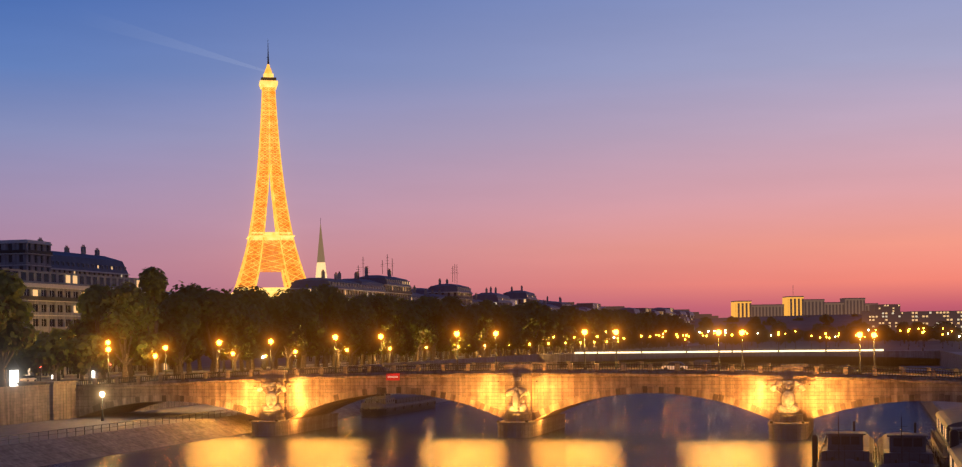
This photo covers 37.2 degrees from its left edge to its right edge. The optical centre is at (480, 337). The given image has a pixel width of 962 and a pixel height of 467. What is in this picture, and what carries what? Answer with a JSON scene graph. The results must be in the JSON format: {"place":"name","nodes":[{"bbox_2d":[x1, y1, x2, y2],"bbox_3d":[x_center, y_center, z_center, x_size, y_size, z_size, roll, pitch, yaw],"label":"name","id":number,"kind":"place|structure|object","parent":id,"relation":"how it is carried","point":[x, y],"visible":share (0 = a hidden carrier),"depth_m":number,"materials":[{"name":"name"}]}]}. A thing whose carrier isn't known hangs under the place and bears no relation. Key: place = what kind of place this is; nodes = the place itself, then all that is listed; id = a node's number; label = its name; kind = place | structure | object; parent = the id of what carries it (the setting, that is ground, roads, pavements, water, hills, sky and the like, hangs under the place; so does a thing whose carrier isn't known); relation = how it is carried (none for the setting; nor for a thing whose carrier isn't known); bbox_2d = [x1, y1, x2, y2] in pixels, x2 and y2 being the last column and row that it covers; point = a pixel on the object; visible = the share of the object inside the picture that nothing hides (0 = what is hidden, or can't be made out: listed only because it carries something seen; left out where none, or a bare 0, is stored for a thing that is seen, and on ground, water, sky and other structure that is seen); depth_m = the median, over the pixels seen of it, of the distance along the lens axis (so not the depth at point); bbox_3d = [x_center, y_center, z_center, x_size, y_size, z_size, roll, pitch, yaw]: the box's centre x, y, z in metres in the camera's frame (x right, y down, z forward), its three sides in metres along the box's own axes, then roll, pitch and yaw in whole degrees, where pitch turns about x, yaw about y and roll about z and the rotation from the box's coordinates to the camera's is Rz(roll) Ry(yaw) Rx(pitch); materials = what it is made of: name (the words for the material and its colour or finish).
{"place":"outdoors","nodes":[
{"label":"outdoors","id":0,"kind":"place"},
{"bbox_2d":[0,239,52,271],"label":"building","id":1,"kind":"structure","parent":0,"point":[26,254],"depth_m":386.94,"materials":[{"name":"grey stone"}]},
{"bbox_2d":[0,268,172,378],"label":"quay building","id":2,"kind":"structure","parent":0,"point":[52,297],"depth_m":331.62,"materials":[{"name":"grey stone"}]},
{"bbox_2d":[37,237,129,277],"bbox_3d":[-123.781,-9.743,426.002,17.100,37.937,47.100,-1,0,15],"label":"mansard roof","id":3,"kind":"structure","parent":2,"relation":"on","point":[67,261],"depth_m":425.46,"materials":[{"name":"metal"}]},
{"bbox_2d":[0,266,539,386],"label":"trees","id":4,"kind":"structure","parent":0,"point":[184,313],"depth_m":308.52,"materials":[{"name":"green plant"}]},
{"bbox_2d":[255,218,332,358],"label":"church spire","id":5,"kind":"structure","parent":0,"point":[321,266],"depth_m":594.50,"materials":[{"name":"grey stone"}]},
{"bbox_2d":[0,349,961,466],"bbox_3d":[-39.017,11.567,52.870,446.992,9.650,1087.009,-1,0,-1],"label":"quay walls","id":6,"kind":"structure","parent":0,"point":[31,407],"depth_m":226.31,"materials":[{"name":"beige stone"}]},
{"bbox_2d":[0,394,390,442],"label":"quay railing","id":7,"kind":"object","parent":6,"relation":"on","point":[140,423],"visible":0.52,"depth_m":201.75,"materials":[{"name":"grey metal"}]},
{"bbox_2d":[20,362,858,381],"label":"cars","id":8,"kind":"object","parent":6,"relation":"on","point":[27,378],"visible":0.33,"depth_m":221.98,"materials":[{"name":"white paint"}]},
{"bbox_2d":[539,331,939,366],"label":"bridge","id":9,"kind":"structure","parent":6,"relation":"on","point":[597,356],"depth_m":548.74,"materials":[{"name":"metal"}]},
{"bbox_2d":[0,0,961,317],"label":"sky","id":10,"kind":"structure","parent":0,"point":[701,156],"materials":[{"name":"blue"}]},
{"bbox_2d":[5,340,961,386],"bbox_3d":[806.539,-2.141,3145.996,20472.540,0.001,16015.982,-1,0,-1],"label":"ground","id":11,"kind":"structure","parent":0,"point":[800,345],"depth_m":792.53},
{"bbox_2d":[231,51,305,296],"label":"tower","id":12,"kind":"structure","parent":11,"relation":"on","point":[268,79],"depth_m":1487.18,"materials":[{"name":"brown"}]},
{"bbox_2d":[239,87,303,287],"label":"tower lattice","id":13,"kind":"object","parent":12,"relation":"attached to","point":[273,258],"visible":0.25,"depth_m":1482.06,"materials":[{"name":"gold metal"}]},
{"bbox_2d":[290,270,364,361],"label":"building","id":14,"kind":"structure","parent":11,"relation":"on","point":[349,289],"depth_m":503.66,"materials":[{"name":"stone"}]},
{"bbox_2d":[341,272,387,359],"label":"building","id":15,"kind":"structure","parent":11,"relation":"on","point":[369,287],"depth_m":539.89,"materials":[{"name":"stone"}]},
{"bbox_2d":[356,254,456,281],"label":"rooftop antennas","id":16,"kind":"object","parent":15,"relation":"on","point":[387,263],"visible":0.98,"depth_m":571.78,"materials":[{"name":"metal"}]},
{"bbox_2d":[22,339,715,420],"bbox_3d":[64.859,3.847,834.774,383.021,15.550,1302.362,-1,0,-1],"label":"street lamps","id":17,"kind":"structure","parent":11,"relation":"on","point":[102,393],"depth_m":343.79,"materials":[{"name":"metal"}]},
{"bbox_2d":[359,266,412,358],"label":"building","id":18,"kind":"structure","parent":11,"relation":"on","point":[397,287],"depth_m":565.90,"materials":[{"name":"grey stone"}]},
{"bbox_2d":[412,288,427,293],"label":"building","id":19,"kind":"structure","parent":11,"relation":"on","point":[419,290],"depth_m":808.57,"materials":[{"name":"grey stone"}]},
{"bbox_2d":[411,285,429,357],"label":"building","id":20,"kind":"structure","parent":11,"relation":"on","point":[415,295],"depth_m":598.35,"materials":[{"name":"stone"}]},
{"bbox_2d":[422,289,458,355],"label":"building","id":21,"kind":"structure","parent":11,"relation":"on","point":[439,295],"depth_m":628.93,"materials":[{"name":"stone"}]},
{"bbox_2d":[427,278,472,354],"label":"building","id":22,"kind":"structure","parent":11,"relation":"on","point":[463,293],"depth_m":655.82,"materials":[{"name":"stone"}]},
{"bbox_2d":[472,293,490,353],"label":"building","id":23,"kind":"structure","parent":11,"relation":"on","point":[475,299],"depth_m":691.18,"materials":[{"name":"stone"}]},
{"bbox_2d":[472,286,512,352],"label":"building","id":24,"kind":"structure","parent":11,"relation":"on","point":[498,298],"depth_m":726.70,"materials":[{"name":"stone"}]},
{"bbox_2d":[505,294,521,351],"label":"building","id":25,"kind":"structure","parent":11,"relation":"on","point":[514,301],"depth_m":761.65,"materials":[{"name":"grey stone"}]},
{"bbox_2d":[71,361,961,439],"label":"pont des invalides","id":26,"kind":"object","parent":11,"relation":"on","point":[311,398],"visible":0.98,"depth_m":217.40,"materials":[{"name":"beige stone"}]},
{"bbox_2d":[106,328,876,382],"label":"street lamps","id":27,"kind":"object","parent":26,"relation":"on","point":[495,333],"visible":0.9,"depth_m":224.46,"materials":[{"name":"black metal"}]},
{"bbox_2d":[249,381,809,423],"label":"bridge floodlights","id":28,"kind":"object","parent":26,"relation":"attached to","point":[803,422],"visible":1,"depth_m":212.67,"materials":[{"name":"metal"}]},
{"bbox_2d":[257,377,805,413],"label":"bridge sculptures","id":29,"kind":"object","parent":26,"relation":"attached to","point":[787,406],"visible":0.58,"depth_m":214.84},
{"bbox_2d":[503,285,537,350],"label":"building","id":30,"kind":"structure","parent":11,"relation":"on","point":[521,296],"depth_m":785.69,"materials":[{"name":"grey stone"}]},
{"bbox_2d":[539,299,559,349],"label":"building","id":31,"kind":"structure","parent":11,"relation":"on","point":[554,307],"depth_m":853.98,"materials":[{"name":"stone"}]},
{"bbox_2d":[541,296,571,348],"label":"building","id":32,"kind":"structure","parent":11,"relation":"on","point":[560,303],"depth_m":876.05,"materials":[{"name":"grey stone"}]},
{"bbox_2d":[434,300,685,356],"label":"bank trees","id":33,"kind":"object","parent":11,"relation":"on","point":[595,322],"depth_m":711.50,"materials":[{"name":"green plant"}]},
{"bbox_2d":[577,307,593,347],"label":"building","id":34,"kind":"structure","parent":11,"relation":"on","point":[586,309],"depth_m":956.28,"materials":[{"name":"stone"}]},
{"bbox_2d":[577,303,601,347],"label":"building","id":35,"kind":"structure","parent":11,"relation":"on","point":[593,305],"depth_m":978.87,"materials":[{"name":"grey stone"}]},
{"bbox_2d":[262,327,959,369],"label":"distant street lamps","id":36,"kind":"object","parent":11,"relation":"on","point":[265,355],"visible":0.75,"depth_m":707.74,"materials":[{"name":"metal"}]},
{"bbox_2d":[618,308,639,313],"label":"building","id":37,"kind":"structure","parent":11,"relation":"on","point":[633,310],"depth_m":1143.63,"materials":[{"name":"grey stone"}]},
{"bbox_2d":[635,308,650,344],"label":"building","id":38,"kind":"structure","parent":11,"relation":"on","point":[645,309],"depth_m":1207.26,"materials":[{"name":"grey stone"}]},
{"bbox_2d":[651,307,671,343],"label":"building","id":39,"kind":"structure","parent":11,"relation":"on","point":[666,310],"depth_m":1317.82,"materials":[{"name":"stone"}]},
{"bbox_2d":[674,310,683,342],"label":"building","id":40,"kind":"structure","parent":11,"relation":"on","point":[680,314],"depth_m":1417.42,"materials":[{"name":"stone"}]},
{"bbox_2d":[679,310,686,342],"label":"building","id":41,"kind":"structure","parent":11,"relation":"on","point":[685,317],"depth_m":1448.13,"materials":[{"name":"grey stone"}]},
{"bbox_2d":[684,311,694,342],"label":"building","id":42,"kind":"structure","parent":11,"relation":"on","point":[691,316],"depth_m":1496.88,"materials":[{"name":"grey stone"}]},
{"bbox_2d":[564,302,961,340],"bbox_3d":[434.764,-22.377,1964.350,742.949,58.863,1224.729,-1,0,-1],"label":"distant city blocks","id":43,"kind":"structure","parent":11,"relation":"on","point":[892,316],"depth_m":1501.75,"materials":[{"name":"grey"}]},
{"bbox_2d":[601,314,961,346],"bbox_3d":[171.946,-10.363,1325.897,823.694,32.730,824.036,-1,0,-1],"label":"distant trees","id":44,"kind":"object","parent":11,"relation":"on","point":[753,327],"depth_m":1039.45,"materials":[{"name":"green plant"}]},
{"bbox_2d":[695,314,891,341],"bbox_3d":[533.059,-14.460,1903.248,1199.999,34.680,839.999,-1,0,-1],"label":"chaillot hill","id":45,"kind":"structure","parent":11,"relation":"on","point":[806,323],"depth_m":1629.96,"materials":[{"name":"green plant"}]},
{"bbox_2d":[731,296,877,316],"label":"palace building","id":46,"kind":"structure","parent":45,"relation":"on","point":[794,305],"depth_m":1827.14,"materials":[{"name":"grey stone"}]},
{"bbox_2d":[6,342,961,385],"bbox_3d":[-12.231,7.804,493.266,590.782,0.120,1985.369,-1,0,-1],"label":"roads","id":47,"kind":"structure","parent":0,"point":[284,367],"depth_m":414.28,"materials":[{"name":"grey asphalt"}]},
{"bbox_2d":[8,359,111,385],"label":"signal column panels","id":48,"kind":"object","parent":47,"relation":"on","point":[14,368],"visible":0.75,"depth_m":231.04,"materials":[{"name":"metal"}]},
{"bbox_2d":[40,371,936,466],"bbox_3d":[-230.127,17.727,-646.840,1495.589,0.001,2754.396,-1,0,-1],"label":"river water","id":49,"kind":"structure","parent":0,"point":[650,430],"depth_m":205.44,"materials":[{"name":"blue liquid"}]},
{"bbox_2d":[360,394,435,416],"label":"barge","id":50,"kind":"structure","parent":49,"relation":"on","point":[381,405],"depth_m":282.22,"materials":[{"name":"paint"}]},
{"bbox_2d":[816,416,876,466],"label":"barge","id":51,"kind":"object","parent":49,"relation":"on","point":[853,448],"visible":0.98,"depth_m":141.86,"materials":[{"name":"paint"}]},
{"bbox_2d":[812,429,959,466],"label":"gangway mooring piles","id":52,"kind":"object","parent":49,"relation":"in","point":[953,437],"visible":0.67,"depth_m":139.94,"materials":[{"name":"metal"}]},
{"bbox_2d":[875,417,938,466],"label":"barge","id":53,"kind":"object","parent":49,"relation":"on","point":[901,449],"visible":0.94,"depth_m":138.49,"materials":[{"name":"paint"}]},
{"bbox_2d":[929,408,961,466],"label":"boat","id":54,"kind":"object","parent":49,"relation":"on","point":[948,420],"visible":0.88,"depth_m":159.78,"materials":[{"name":"paint"}]},
{"bbox_2d":[947,443,961,466],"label":"boat","id":55,"kind":"object","parent":49,"relation":"on","point":[955,456],"visible":0.85,"depth_m":117.25,"materials":[{"name":"paint"}]}
]}

